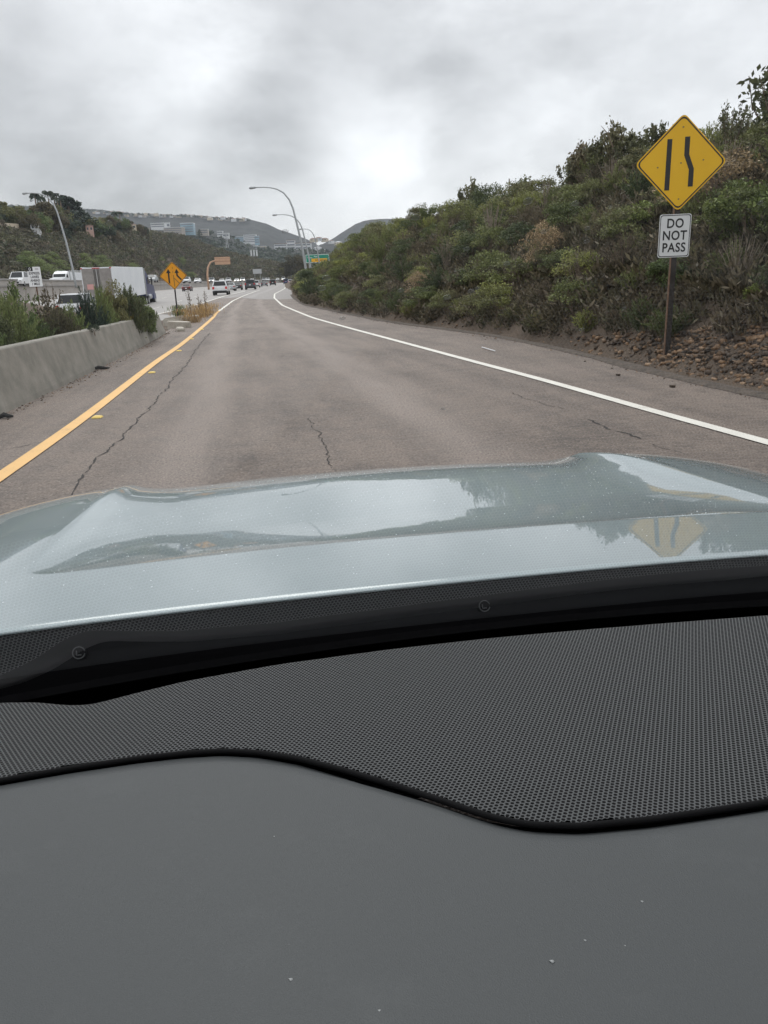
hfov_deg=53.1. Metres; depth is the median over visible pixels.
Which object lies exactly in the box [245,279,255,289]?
pickup
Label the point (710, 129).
shrub
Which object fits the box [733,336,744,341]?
rock
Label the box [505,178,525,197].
shrub
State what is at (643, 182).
shrub
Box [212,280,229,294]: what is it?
car
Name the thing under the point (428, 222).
shrub
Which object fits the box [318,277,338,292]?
shrub
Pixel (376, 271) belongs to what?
shrub
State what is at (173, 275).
merge sign
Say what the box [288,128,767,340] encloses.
undergrowth
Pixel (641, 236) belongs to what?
shrub
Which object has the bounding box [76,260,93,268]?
roadside bush
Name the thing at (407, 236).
shrub
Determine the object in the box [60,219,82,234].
hill tree
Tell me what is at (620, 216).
shrub
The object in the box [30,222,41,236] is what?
hill house
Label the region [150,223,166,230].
office building
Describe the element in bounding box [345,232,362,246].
shrub
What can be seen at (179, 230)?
office building
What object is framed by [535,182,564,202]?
shrub
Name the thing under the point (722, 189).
shrub
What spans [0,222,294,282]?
hillside brush
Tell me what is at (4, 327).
barrier bush
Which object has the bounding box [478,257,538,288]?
shrub
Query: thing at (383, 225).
shrub
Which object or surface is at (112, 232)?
hill tree
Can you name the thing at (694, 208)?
shrub
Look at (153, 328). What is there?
barrier bush
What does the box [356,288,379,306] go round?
shrub
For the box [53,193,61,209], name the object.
palm tree
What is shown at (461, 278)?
shrub
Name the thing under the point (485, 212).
shrub
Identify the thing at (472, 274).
shrub
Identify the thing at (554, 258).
shrub
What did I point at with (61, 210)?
hill tree
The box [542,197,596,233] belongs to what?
shrub
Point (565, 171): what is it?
shrub
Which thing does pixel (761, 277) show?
shrub
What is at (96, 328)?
weed
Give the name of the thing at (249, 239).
office building
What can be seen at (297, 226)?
street lamp
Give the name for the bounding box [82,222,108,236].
hill tree
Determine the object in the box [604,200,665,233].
leafy shrub
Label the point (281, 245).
office building
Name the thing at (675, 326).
shrub
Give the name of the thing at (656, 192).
shrub
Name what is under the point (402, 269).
shrub
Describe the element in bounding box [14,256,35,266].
roadside bush
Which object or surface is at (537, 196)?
shrub
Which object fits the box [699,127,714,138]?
shrub
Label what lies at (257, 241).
office building
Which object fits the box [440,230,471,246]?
shrub
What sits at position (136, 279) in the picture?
semi truck
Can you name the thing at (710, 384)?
dirt lip
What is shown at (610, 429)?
road crack
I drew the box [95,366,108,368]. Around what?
tyre scrap
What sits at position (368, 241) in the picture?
shrub
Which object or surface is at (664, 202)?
shrub
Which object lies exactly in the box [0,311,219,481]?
yellow edge line
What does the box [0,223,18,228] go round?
garden wall
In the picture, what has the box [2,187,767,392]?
ground
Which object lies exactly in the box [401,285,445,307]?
shrub
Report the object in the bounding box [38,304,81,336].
barrier bush
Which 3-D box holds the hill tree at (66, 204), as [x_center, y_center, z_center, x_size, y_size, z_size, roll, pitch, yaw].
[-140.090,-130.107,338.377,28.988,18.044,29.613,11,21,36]
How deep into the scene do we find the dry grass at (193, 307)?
35.39 m
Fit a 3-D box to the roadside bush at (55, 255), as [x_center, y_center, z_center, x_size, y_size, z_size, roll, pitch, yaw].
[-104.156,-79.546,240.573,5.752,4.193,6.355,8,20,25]
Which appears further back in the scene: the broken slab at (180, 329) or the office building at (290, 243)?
the office building at (290, 243)
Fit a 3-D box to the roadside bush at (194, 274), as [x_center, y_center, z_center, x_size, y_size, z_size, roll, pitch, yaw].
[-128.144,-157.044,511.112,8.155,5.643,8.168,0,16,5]
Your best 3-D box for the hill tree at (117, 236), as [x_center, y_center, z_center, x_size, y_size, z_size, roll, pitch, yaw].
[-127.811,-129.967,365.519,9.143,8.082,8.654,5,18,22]
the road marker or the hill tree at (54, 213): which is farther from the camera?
the hill tree at (54, 213)
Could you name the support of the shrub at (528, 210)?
on the ground at (518, 332)
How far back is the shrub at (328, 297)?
40.41 m
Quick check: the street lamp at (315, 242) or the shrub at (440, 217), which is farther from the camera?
the street lamp at (315, 242)
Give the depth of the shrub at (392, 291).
28.37 m
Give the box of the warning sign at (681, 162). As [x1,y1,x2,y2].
[637,115,724,354]
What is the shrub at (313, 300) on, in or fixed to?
on the ground at (518, 332)
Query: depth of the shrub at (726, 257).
12.32 m
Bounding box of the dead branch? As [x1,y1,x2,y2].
[601,126,616,163]
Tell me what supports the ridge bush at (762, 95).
on the ground at (518, 332)
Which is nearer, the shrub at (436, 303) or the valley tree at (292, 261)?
the shrub at (436, 303)
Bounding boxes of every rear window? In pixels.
[57,295,79,302]
[213,281,225,285]
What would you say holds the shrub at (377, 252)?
on the ground at (518, 332)
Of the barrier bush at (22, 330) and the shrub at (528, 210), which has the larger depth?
the shrub at (528, 210)
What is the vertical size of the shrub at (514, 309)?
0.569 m
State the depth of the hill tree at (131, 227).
425.59 m
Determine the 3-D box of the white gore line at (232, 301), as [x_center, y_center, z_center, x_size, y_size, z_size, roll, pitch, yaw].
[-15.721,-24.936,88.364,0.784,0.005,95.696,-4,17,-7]
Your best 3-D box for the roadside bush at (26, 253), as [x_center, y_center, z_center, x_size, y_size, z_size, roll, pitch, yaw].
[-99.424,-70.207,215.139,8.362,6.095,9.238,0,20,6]
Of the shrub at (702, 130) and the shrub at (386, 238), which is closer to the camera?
the shrub at (702, 130)
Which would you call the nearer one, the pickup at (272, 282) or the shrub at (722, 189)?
the shrub at (722, 189)
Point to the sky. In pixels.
(357, 111)
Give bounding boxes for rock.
[723,332,733,339]
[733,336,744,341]
[749,335,759,340]
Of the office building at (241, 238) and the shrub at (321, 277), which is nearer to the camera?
the shrub at (321, 277)
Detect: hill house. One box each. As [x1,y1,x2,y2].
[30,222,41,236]
[84,225,94,236]
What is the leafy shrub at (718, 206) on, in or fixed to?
on the ground at (518, 332)
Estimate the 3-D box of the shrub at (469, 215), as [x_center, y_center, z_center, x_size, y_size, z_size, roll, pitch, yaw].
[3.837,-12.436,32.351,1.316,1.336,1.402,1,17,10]
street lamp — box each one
[22,192,77,287]
[249,186,306,268]
[272,214,310,267]
[299,228,319,262]
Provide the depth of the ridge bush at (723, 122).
17.09 m
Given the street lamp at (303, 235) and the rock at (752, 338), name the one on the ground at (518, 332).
the street lamp at (303, 235)
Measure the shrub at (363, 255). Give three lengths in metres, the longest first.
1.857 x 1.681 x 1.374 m
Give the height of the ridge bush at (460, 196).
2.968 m
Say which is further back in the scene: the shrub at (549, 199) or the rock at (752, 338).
the shrub at (549, 199)
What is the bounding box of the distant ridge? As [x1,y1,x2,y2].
[324,218,404,243]
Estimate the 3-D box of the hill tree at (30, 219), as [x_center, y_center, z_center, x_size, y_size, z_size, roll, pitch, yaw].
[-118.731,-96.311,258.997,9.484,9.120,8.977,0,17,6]
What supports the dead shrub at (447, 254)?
on the ground at (518, 332)
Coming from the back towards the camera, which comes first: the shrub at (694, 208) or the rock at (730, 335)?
the shrub at (694, 208)
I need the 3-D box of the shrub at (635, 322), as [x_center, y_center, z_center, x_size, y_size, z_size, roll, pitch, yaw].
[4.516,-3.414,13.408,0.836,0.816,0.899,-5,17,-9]
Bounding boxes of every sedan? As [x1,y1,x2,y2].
[148,275,158,281]
[182,284,192,290]
[194,278,201,282]
[228,282,236,290]
[233,282,242,289]
[261,281,267,286]
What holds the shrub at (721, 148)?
on the ground at (518, 332)
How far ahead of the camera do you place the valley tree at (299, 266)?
527.02 m
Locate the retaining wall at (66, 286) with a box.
[0,279,282,300]
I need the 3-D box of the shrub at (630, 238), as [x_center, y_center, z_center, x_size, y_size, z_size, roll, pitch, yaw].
[4.906,-5.136,15.480,1.164,1.227,1.048,1,17,9]
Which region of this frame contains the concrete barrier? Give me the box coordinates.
[0,314,165,413]
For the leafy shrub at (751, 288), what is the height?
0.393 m
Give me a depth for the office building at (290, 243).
1468.38 m
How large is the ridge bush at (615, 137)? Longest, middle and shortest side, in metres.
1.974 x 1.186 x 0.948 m
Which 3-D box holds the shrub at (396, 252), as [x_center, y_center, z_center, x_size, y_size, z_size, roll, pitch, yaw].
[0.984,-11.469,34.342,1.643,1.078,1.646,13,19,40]
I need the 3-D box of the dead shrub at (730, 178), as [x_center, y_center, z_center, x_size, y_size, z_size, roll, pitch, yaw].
[6.662,-6.620,14.867,0.872,1.307,1.116,-17,23,-41]
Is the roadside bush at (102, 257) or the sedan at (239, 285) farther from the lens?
the roadside bush at (102, 257)
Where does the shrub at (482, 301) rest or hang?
on the ground at (518, 332)
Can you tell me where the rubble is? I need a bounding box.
[298,284,767,388]
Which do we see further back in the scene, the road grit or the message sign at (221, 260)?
the message sign at (221, 260)
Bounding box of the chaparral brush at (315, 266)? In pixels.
[292,247,341,281]
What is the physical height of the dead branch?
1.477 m
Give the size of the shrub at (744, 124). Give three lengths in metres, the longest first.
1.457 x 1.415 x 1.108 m
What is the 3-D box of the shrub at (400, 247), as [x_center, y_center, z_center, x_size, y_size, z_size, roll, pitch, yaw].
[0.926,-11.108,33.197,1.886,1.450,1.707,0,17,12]
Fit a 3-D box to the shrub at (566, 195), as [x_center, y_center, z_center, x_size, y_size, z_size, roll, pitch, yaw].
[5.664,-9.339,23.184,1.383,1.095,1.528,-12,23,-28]
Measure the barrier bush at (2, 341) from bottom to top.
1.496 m
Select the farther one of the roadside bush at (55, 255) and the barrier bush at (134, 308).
the roadside bush at (55, 255)
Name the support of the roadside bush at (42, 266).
on the ground at (518, 332)
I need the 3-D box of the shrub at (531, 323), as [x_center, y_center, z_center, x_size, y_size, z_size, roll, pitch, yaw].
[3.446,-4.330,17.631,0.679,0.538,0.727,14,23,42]
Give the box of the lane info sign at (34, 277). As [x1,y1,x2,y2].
[26,267,42,304]
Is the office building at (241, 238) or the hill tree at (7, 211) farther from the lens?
the office building at (241, 238)
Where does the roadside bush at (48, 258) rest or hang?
on the ground at (518, 332)
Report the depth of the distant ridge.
2953.64 m
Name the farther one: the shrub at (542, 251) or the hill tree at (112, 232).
the hill tree at (112, 232)
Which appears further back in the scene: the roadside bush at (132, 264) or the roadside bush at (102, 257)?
the roadside bush at (132, 264)
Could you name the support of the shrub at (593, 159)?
on the ground at (518, 332)
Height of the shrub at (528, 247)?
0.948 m
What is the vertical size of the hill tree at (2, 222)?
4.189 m
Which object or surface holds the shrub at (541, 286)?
on the ground at (518, 332)
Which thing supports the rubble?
on the ground at (518, 332)
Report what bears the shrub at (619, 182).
on the ground at (518, 332)
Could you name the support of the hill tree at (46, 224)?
on the ground at (518, 332)
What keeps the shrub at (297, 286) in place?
on the ground at (518, 332)
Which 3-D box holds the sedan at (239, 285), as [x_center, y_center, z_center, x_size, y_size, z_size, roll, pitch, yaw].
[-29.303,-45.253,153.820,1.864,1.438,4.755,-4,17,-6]
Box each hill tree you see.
[0,203,27,223]
[0,219,7,226]
[5,215,19,225]
[17,201,57,222]
[17,212,47,232]
[23,211,46,223]
[23,219,50,233]
[36,216,52,227]
[41,204,70,230]
[52,216,69,231]
[55,195,108,234]
[57,205,73,221]
[59,229,73,240]
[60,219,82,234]
[66,204,105,234]
[70,225,82,232]
[74,216,96,231]
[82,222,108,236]
[97,222,116,237]
[101,215,120,226]
[111,231,125,244]
[114,216,128,226]
[114,222,122,230]
[122,221,133,230]
[136,224,143,230]
[138,228,146,235]
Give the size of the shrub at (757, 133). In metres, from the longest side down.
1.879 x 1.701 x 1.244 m
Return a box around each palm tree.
[29,194,40,204]
[36,196,45,202]
[41,190,55,202]
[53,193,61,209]
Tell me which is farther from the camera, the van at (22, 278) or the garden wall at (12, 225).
the garden wall at (12, 225)
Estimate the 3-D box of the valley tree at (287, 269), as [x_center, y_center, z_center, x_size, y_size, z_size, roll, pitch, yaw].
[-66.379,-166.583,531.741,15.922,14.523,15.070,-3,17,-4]
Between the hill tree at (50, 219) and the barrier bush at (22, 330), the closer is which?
the barrier bush at (22, 330)
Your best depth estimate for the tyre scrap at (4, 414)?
9.43 m
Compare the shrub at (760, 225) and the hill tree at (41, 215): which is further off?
the hill tree at (41, 215)
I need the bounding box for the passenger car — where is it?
[0,452,767,1023]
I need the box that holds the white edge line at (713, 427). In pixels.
[274,288,767,444]
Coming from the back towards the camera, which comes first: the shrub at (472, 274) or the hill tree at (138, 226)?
the hill tree at (138, 226)
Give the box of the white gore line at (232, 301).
[218,290,258,310]
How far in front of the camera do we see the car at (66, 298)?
49.76 m
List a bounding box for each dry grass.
[162,305,189,315]
[168,306,213,322]
[177,302,230,317]
[185,303,224,314]
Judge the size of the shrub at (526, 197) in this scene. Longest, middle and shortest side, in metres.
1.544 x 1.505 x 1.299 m
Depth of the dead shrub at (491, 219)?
26.44 m
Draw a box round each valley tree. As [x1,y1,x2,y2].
[276,254,308,274]
[277,261,297,277]
[290,257,309,271]
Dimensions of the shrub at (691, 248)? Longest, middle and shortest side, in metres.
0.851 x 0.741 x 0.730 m
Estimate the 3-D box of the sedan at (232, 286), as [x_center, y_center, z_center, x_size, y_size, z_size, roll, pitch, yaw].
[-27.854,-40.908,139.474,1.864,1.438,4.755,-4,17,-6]
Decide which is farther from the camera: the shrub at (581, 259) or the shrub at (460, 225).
the shrub at (460, 225)
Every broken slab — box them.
[163,319,178,325]
[164,315,186,320]
[167,321,190,329]
[176,327,184,331]
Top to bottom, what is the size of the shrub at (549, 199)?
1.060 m
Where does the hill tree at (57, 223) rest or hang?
on the ground at (518, 332)
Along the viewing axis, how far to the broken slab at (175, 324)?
27.50 m
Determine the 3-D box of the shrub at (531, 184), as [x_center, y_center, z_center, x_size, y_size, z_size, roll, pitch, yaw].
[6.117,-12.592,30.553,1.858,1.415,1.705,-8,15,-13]
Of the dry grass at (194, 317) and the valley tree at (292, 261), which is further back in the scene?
the valley tree at (292, 261)
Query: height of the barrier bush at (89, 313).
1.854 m
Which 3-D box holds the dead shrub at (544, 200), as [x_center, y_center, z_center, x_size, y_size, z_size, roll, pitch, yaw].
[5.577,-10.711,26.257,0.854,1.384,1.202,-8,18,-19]
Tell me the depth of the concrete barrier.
12.58 m
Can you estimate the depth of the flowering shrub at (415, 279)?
26.36 m
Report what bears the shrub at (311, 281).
on the ground at (518, 332)
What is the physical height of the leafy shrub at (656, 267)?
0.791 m
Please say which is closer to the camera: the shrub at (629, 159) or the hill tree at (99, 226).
the shrub at (629, 159)
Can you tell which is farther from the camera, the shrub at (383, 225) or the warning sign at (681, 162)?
the shrub at (383, 225)
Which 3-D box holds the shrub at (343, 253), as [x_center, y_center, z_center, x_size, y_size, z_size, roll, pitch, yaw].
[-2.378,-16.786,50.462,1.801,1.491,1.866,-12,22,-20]
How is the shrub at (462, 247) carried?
on the ground at (518, 332)
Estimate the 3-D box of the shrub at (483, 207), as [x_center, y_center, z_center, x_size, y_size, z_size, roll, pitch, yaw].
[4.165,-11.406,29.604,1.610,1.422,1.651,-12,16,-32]
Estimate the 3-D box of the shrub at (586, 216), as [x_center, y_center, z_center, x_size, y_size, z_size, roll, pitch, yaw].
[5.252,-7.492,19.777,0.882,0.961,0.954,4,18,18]
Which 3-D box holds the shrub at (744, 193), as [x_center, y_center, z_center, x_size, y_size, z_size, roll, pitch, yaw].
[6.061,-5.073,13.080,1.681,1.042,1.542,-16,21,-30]
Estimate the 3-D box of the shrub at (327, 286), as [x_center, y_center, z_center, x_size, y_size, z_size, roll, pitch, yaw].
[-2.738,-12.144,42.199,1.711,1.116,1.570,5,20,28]
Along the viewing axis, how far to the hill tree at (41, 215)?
277.94 m
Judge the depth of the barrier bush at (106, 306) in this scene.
17.94 m
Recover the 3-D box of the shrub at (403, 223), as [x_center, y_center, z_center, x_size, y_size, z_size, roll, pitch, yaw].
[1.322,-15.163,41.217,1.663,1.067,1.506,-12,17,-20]
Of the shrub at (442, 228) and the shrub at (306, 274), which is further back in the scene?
the shrub at (306, 274)
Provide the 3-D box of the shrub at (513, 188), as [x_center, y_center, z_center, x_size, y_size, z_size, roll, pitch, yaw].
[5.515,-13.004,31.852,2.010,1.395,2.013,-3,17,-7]
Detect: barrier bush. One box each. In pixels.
[0,279,39,321]
[0,290,41,344]
[0,315,18,344]
[0,333,9,345]
[16,309,58,338]
[28,306,66,325]
[33,286,62,323]
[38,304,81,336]
[59,299,90,329]
[74,286,110,327]
[89,284,119,323]
[101,279,132,325]
[116,283,157,337]
[134,295,158,333]
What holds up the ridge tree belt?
on the distant hill at (270, 236)
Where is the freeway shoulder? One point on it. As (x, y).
(162, 316)
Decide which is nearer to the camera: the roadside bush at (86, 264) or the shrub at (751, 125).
the shrub at (751, 125)
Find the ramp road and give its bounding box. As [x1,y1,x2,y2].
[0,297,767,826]
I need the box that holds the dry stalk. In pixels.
[185,285,191,307]
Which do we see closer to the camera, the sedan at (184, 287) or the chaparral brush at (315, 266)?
the chaparral brush at (315, 266)
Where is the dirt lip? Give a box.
[291,295,767,398]
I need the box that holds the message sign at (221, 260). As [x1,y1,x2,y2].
[206,257,229,289]
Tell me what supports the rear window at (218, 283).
in the car at (220, 287)
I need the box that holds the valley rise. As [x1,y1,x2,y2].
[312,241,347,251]
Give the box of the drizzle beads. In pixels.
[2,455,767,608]
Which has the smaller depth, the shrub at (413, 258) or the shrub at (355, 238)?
the shrub at (413, 258)
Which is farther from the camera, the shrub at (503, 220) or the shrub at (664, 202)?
the shrub at (503, 220)
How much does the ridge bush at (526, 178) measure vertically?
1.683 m
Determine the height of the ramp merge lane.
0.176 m
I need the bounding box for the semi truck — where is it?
[80,266,156,304]
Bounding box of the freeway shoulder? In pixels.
[158,314,192,320]
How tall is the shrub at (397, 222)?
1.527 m
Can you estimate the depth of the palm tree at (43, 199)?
303.93 m
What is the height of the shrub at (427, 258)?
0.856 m
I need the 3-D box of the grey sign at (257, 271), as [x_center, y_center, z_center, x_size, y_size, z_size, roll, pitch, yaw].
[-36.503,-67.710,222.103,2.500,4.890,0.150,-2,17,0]
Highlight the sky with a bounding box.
[0,0,767,244]
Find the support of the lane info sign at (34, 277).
on the ground at (518, 332)
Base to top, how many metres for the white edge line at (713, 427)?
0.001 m
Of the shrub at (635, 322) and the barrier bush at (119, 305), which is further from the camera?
the barrier bush at (119, 305)
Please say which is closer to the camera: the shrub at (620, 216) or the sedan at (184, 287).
the shrub at (620, 216)
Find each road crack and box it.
[71,334,208,494]
[308,418,332,468]
[587,419,640,438]
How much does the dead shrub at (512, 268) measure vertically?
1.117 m
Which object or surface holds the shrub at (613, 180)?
on the ground at (518, 332)
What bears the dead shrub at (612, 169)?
on the ground at (518, 332)
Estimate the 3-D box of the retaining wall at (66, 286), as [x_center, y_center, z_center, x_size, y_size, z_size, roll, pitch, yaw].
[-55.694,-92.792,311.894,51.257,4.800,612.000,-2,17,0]
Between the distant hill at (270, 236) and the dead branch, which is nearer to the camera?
the dead branch
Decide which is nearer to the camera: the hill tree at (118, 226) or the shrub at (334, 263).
the shrub at (334, 263)
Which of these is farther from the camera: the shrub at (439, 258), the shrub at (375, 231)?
the shrub at (375, 231)
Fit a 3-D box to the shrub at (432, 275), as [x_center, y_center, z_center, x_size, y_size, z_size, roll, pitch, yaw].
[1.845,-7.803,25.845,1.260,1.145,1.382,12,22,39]
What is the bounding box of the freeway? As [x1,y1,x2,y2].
[23,283,282,313]
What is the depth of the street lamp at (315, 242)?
158.20 m
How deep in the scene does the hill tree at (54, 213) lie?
298.93 m
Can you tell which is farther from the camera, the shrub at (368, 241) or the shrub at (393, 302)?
the shrub at (368, 241)
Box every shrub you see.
[291,278,306,289]
[296,269,312,281]
[296,270,315,280]
[299,273,316,295]
[305,278,330,294]
[306,292,321,305]
[314,273,328,283]
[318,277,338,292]
[319,283,334,302]
[320,280,341,294]
[325,257,349,277]
[325,266,345,279]
[328,248,339,259]
[332,241,352,258]
[332,288,360,310]
[334,245,356,257]
[334,284,347,297]
[339,258,357,279]
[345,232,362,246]
[346,252,374,273]
[351,229,371,245]
[355,260,373,278]
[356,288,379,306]
[357,225,382,242]
[357,230,381,254]
[361,274,387,289]
[364,219,393,230]
[365,238,389,261]
[365,258,387,273]
[365,258,389,279]
[372,221,396,247]
[375,222,392,233]
[381,287,403,313]
[385,243,413,258]
[386,217,409,234]
[386,237,415,262]
[386,286,406,297]
[387,253,418,283]
[388,227,419,243]
[388,228,415,254]
[395,219,418,233]
[399,304,413,317]
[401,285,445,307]
[403,264,431,281]
[403,270,433,292]
[405,202,436,221]
[406,249,422,266]
[409,203,439,228]
[416,251,436,264]
[416,262,453,292]
[418,213,436,227]
[426,202,446,212]
[426,290,461,312]
[430,216,453,237]
[430,240,463,270]
[431,210,445,223]
[437,239,460,270]
[439,198,471,219]
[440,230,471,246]
[443,266,471,285]
[447,219,473,237]
[447,298,461,311]
[450,229,490,260]
[454,293,484,322]
[459,200,479,224]
[460,249,509,281]
[463,260,484,283]
[468,182,507,208]
[468,223,510,253]
[472,195,508,223]
[472,280,517,316]
[473,195,507,214]
[473,214,509,231]
[476,201,506,226]
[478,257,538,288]
[479,204,510,241]
[493,181,535,203]
[498,301,527,319]
[499,220,538,248]
[501,251,529,285]
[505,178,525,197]
[505,188,542,214]
[511,200,545,226]
[514,219,564,266]
[517,174,560,200]
[518,190,548,203]
[520,234,546,252]
[522,313,544,331]
[526,204,553,228]
[527,276,557,301]
[528,244,558,264]
[533,182,558,209]
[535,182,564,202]
[537,219,554,236]
[537,246,574,268]
[540,185,560,207]
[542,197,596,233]
[547,275,598,321]
[548,246,604,283]
[549,183,585,207]
[551,203,585,224]
[558,167,567,185]
[561,247,594,281]
[569,176,603,202]
[570,307,600,333]
[574,203,601,233]
[575,159,608,178]
[578,159,609,183]
[578,215,599,235]
[581,149,623,175]
[586,197,619,236]
[594,203,654,242]
[595,163,628,194]
[597,158,622,184]
[597,225,657,272]
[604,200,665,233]
[612,223,654,254]
[614,261,649,293]
[615,147,648,173]
[616,170,650,191]
[619,166,654,199]
[621,292,664,331]
[637,141,653,161]
[639,186,663,205]
[641,303,698,336]
[644,257,691,286]
[651,192,686,206]
[652,146,765,203]
[666,240,699,273]
[680,184,717,221]
[690,173,723,202]
[691,180,767,238]
[697,180,753,206]
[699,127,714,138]
[701,176,767,253]
[704,112,743,146]
[704,236,754,274]
[709,138,761,187]
[710,129,733,146]
[715,143,750,160]
[718,233,766,276]
[720,111,754,135]
[731,120,762,146]
[732,110,767,152]
[742,283,763,301]
[747,203,767,232]
[747,264,767,288]
[750,133,767,168]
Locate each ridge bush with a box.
[457,177,483,203]
[518,174,531,183]
[555,156,578,186]
[568,139,596,184]
[582,136,613,174]
[600,115,628,164]
[612,128,648,160]
[633,120,668,155]
[717,99,756,148]
[736,64,767,137]
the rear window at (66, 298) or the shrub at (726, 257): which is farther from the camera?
the rear window at (66, 298)
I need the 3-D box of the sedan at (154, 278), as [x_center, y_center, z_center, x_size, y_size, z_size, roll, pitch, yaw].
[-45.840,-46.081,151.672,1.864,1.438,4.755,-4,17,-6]
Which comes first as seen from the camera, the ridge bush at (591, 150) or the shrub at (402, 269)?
the ridge bush at (591, 150)
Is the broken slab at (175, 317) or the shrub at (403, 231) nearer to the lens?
the broken slab at (175, 317)
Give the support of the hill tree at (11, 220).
on the ground at (518, 332)
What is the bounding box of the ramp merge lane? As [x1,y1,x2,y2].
[217,283,292,298]
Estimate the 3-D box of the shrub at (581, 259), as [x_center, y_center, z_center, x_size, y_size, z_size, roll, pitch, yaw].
[4.359,-5.362,17.224,1.446,1.165,1.326,9,18,29]
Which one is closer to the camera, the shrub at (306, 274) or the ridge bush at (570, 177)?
the ridge bush at (570, 177)
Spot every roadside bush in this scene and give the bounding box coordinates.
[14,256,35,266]
[16,250,40,263]
[19,255,50,272]
[40,254,54,262]
[44,263,57,274]
[47,251,60,259]
[52,259,69,269]
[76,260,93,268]
[77,253,93,261]
[88,259,103,266]
[92,254,112,263]
[98,262,111,266]
[125,262,139,266]
[186,272,197,277]
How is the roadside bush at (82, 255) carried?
on the ground at (518, 332)
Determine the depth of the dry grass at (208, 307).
39.91 m
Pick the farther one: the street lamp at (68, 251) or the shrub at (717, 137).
the street lamp at (68, 251)
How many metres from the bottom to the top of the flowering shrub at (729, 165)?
1.376 m
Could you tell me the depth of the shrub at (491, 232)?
25.13 m
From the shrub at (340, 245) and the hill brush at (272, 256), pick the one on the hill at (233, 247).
the hill brush at (272, 256)
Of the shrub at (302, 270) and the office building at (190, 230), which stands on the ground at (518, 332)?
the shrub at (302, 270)
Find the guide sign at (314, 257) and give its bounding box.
[305,254,328,267]
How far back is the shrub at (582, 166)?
25.41 m
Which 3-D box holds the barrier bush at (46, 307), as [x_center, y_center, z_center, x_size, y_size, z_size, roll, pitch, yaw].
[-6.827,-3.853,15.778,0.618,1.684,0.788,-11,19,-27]
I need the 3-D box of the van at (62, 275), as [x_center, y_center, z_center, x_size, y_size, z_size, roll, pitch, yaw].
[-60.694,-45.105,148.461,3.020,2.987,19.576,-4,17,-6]
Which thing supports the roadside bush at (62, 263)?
on the ground at (518, 332)
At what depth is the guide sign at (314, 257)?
175.10 m
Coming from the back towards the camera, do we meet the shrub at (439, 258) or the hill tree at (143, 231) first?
the hill tree at (143, 231)
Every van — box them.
[9,272,28,285]
[50,270,81,279]
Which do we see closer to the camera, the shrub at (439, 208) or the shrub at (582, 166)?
the shrub at (582, 166)
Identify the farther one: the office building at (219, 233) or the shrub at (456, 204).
the office building at (219, 233)
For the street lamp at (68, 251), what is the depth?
98.49 m
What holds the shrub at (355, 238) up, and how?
on the ground at (518, 332)
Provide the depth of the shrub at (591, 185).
21.92 m
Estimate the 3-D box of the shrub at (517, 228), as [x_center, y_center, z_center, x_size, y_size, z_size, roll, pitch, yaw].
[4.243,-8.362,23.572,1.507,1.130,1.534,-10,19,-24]
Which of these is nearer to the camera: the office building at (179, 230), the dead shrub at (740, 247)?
the dead shrub at (740, 247)
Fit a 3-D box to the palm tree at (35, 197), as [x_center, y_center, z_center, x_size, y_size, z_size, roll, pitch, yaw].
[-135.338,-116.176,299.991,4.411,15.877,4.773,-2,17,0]
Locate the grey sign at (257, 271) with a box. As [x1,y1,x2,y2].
[253,269,261,278]
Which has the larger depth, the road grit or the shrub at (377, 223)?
the shrub at (377, 223)
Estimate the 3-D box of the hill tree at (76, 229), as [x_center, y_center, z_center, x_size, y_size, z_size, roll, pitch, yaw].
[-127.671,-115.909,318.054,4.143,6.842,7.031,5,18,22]
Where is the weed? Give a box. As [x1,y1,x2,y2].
[87,324,99,334]
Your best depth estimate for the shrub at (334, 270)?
43.82 m
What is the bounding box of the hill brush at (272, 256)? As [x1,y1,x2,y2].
[156,230,332,267]
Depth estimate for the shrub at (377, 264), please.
35.24 m
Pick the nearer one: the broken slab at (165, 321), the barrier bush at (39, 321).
the barrier bush at (39, 321)
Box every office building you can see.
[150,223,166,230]
[163,227,185,235]
[180,223,195,235]
[200,229,208,235]
[217,231,222,237]
[235,236,243,241]
[243,234,256,244]
[254,236,259,244]
[274,243,287,249]
[286,240,294,248]
[295,242,311,249]
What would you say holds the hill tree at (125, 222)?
on the ground at (518, 332)
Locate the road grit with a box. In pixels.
[7,312,749,419]
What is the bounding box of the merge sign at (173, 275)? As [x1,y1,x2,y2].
[160,262,185,315]
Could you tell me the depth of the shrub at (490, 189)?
33.46 m
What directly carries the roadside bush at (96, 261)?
on the ground at (518, 332)
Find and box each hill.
[25,206,317,248]
[189,234,330,267]
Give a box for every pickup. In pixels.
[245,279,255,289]
[270,279,275,284]
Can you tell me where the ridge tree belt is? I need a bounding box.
[7,204,250,220]
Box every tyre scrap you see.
[0,412,12,418]
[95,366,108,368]
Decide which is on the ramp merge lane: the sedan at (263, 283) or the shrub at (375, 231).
the sedan at (263, 283)
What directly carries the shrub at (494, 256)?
on the ground at (518, 332)
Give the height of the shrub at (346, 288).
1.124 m

